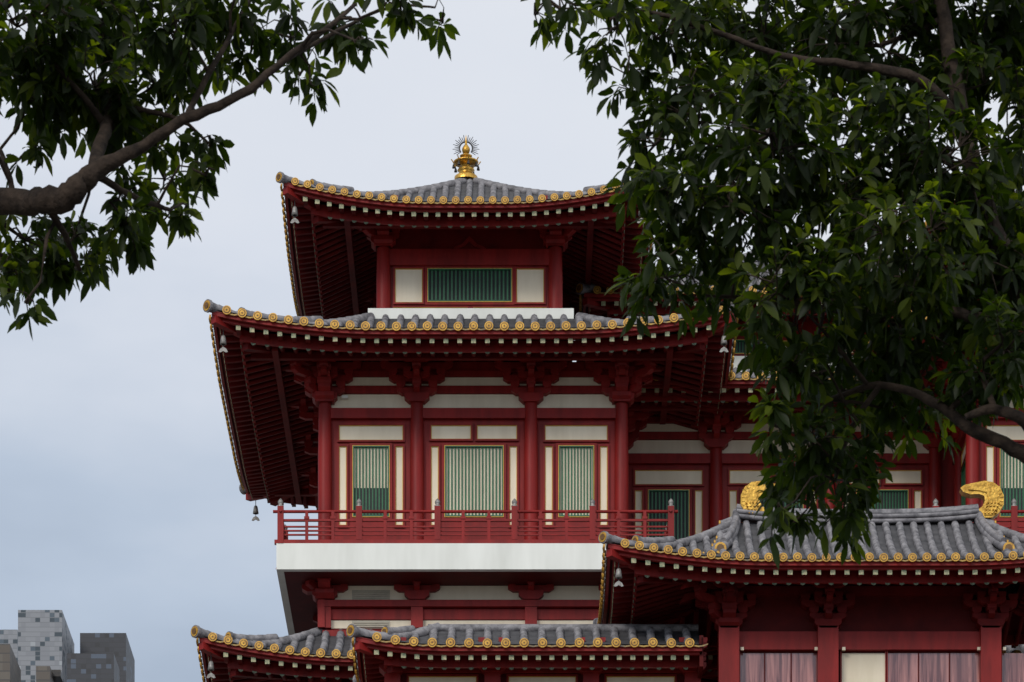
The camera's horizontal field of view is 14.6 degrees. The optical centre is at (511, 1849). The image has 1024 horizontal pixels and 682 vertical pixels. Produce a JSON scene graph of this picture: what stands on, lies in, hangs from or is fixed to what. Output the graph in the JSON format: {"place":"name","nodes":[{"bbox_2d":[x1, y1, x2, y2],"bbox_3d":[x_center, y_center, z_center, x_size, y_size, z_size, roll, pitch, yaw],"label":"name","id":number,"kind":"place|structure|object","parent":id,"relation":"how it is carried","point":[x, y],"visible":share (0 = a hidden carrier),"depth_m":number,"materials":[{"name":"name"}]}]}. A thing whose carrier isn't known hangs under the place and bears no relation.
{"place":"outdoors","nodes":[
{"label":"outdoors","id":0,"kind":"place"},
{"bbox_2d":[0,630,17,661],"bbox_3d":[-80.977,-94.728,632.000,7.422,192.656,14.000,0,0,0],"label":"apartment tower","id":1,"kind":"structure","parent":0,"point":[10,637],"depth_m":625.00,"materials":[{"name":"concrete"}]},
{"bbox_2d":[0,644,20,681],"bbox_3d":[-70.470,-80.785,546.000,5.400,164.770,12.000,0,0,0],"label":"office block","id":2,"kind":"structure","parent":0,"point":[10,670],"depth_m":540.00,"materials":[{"name":"concrete"}]},
{"bbox_2d":[18,610,73,681],"bbox_3d":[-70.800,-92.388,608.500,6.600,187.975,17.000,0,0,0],"label":"apartment tower","id":3,"kind":"structure","parent":0,"point":[45,638],"depth_m":600.00,"materials":[{"name":"concrete"}]},
{"bbox_2d":[36,666,62,681],"bbox_3d":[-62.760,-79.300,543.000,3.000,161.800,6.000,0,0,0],"label":"office block","id":4,"kind":"structure","parent":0,"point":[45,674],"depth_m":540.00,"materials":[{"name":"concrete"}]},
{"bbox_2d":[67,653,119,681],"bbox_3d":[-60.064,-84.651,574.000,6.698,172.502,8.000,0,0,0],"label":"office tower","id":5,"kind":"structure","parent":0,"point":[92,667],"depth_m":570.00,"materials":[{"name":"concrete"}]},
{"bbox_2d":[80,633,134,681],"bbox_3d":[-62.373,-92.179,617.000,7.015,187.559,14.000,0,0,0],"label":"office tower","id":6,"kind":"structure","parent":0,"point":[118,645],"depth_m":610.00,"materials":[{"name":"concrete"}]},
{"bbox_2d":[0,0,1023,681],"label":"sky","id":7,"kind":"structure","parent":0,"point":[123,508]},
{"bbox_2d":[868,316,1022,419],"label":"roof","id":8,"kind":"structure","parent":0,"point":[936,362],"depth_m":119.85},
{"bbox_2d":[918,351,981,441],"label":"twin tower middle brackets","id":9,"kind":"object","parent":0,"point":[942,366],"visible":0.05,"depth_m":119.91,"materials":[{"name":"red wood"}]},
{"bbox_2d":[925,191,1015,284],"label":"twin tower upper roof","id":10,"kind":"structure","parent":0,"point":[945,266],"depth_m":121.70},
{"bbox_2d":[952,373,1023,532],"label":"twin tower middle storey","id":11,"kind":"object","parent":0,"point":[975,460],"visible":0.3,"depth_m":120.07,"materials":[{"name":"red wood"}]},
{"bbox_2d":[932,498,1023,531],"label":"twin tower balcony","id":12,"kind":"structure","parent":11,"relation":"attached to","point":[1014,511],"depth_m":118.55,"materials":[{"name":"red wood"}]},
{"label":"ground","id":13,"kind":"structure","parent":0,"visible":0},
{"bbox_2d":[0,0,459,339],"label":"broadleaf tree","id":14,"kind":"object","parent":13,"relation":"on","point":[42,65],"visible":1,"depth_m":26.11,"materials":[{"name":"green plant"}]},
{"bbox_2d":[191,625,717,681],"bbox_3d":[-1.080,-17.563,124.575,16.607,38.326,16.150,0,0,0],"label":"roof","id":15,"kind":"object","parent":13,"relation":"on","point":[316,654],"visible":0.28,"depth_m":117.53,"materials":[{"name":"grey tile"}]},
{"bbox_2d":[302,395,600,629],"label":"tower lower band","id":16,"kind":"object","parent":15,"relation":"on","point":[416,604],"visible":0.46,"depth_m":120.02,"materials":[{"name":"red wood"}]},
{"bbox_2d":[273,498,677,634],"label":"tower balcony","id":17,"kind":"structure","parent":16,"relation":"on","point":[358,561],"depth_m":118.55,"materials":[{"name":"white paint"}]},
{"bbox_2d":[318,362,627,629],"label":"tower middle storey","id":18,"kind":"object","parent":15,"relation":"on","point":[474,436],"visible":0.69,"depth_m":120.05,"materials":[{"name":"red wood"}]},
{"bbox_2d":[251,336,694,503],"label":"tower middle brackets","id":19,"kind":"object","parent":18,"relation":"attached to","point":[316,375],"visible":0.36,"depth_m":119.72,"materials":[{"name":"red wood"}]},
{"bbox_2d":[203,299,738,520],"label":"tower middle roof","id":20,"kind":"structure","parent":19,"relation":"on","point":[254,420],"depth_m":118.86,"materials":[{"name":"red wood"}]},
{"bbox_2d":[323,195,615,361],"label":"tower upper storey","id":21,"kind":"object","parent":20,"relation":"on","point":[469,272],"visible":0.57,"depth_m":121.80,"materials":[{"name":"red wood"}]},
{"bbox_2d":[276,172,654,339],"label":"tower upper roof","id":22,"kind":"structure","parent":21,"relation":"on","point":[317,256],"depth_m":121.53,"materials":[{"name":"red wood"}]},
{"bbox_2d":[451,135,480,179],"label":"roof finial","id":23,"kind":"object","parent":22,"relation":"on","point":[466,163],"visible":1,"depth_m":124.53,"materials":[{"name":"gold metal"}]},
{"bbox_2d":[346,623,707,681],"bbox_3d":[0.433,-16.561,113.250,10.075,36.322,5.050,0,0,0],"label":"front low roof","id":24,"kind":"structure","parent":15,"relation":"on","point":[436,652],"depth_m":111.85,"materials":[{"name":"tile"}]},
{"bbox_2d":[520,0,1023,569],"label":"broadleaf tree","id":25,"kind":"object","parent":13,"relation":"on","point":[880,304],"visible":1,"depth_m":25.61,"materials":[{"name":"green plant"}]},
{"bbox_2d":[628,389,954,539],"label":"hall middle storey","id":26,"kind":"object","parent":13,"relation":"on","point":[705,472],"visible":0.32,"depth_m":123.94,"materials":[{"name":"red wood"}]},
{"bbox_2d":[576,251,979,404],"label":"hall roofs","id":27,"kind":"structure","parent":26,"relation":"on","point":[594,300],"depth_m":125.10,"materials":[{"name":"grey tile"}]},
{"bbox_2d":[679,580,1023,681],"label":"gate walls","id":28,"kind":"structure","parent":13,"relation":"on","point":[856,633],"depth_m":111.93,"materials":[{"name":"red wood"}]},
{"bbox_2d":[593,481,1023,650],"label":"gate roof","id":29,"kind":"structure","parent":28,"relation":"on","point":[643,579],"depth_m":111.31,"materials":[{"name":"grey tile"}]},
{"bbox_2d":[1001,644,1023,652],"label":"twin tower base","id":30,"kind":"object","parent":13,"relation":"on","point":[1018,648],"visible":0.01,"depth_m":118.03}
]}

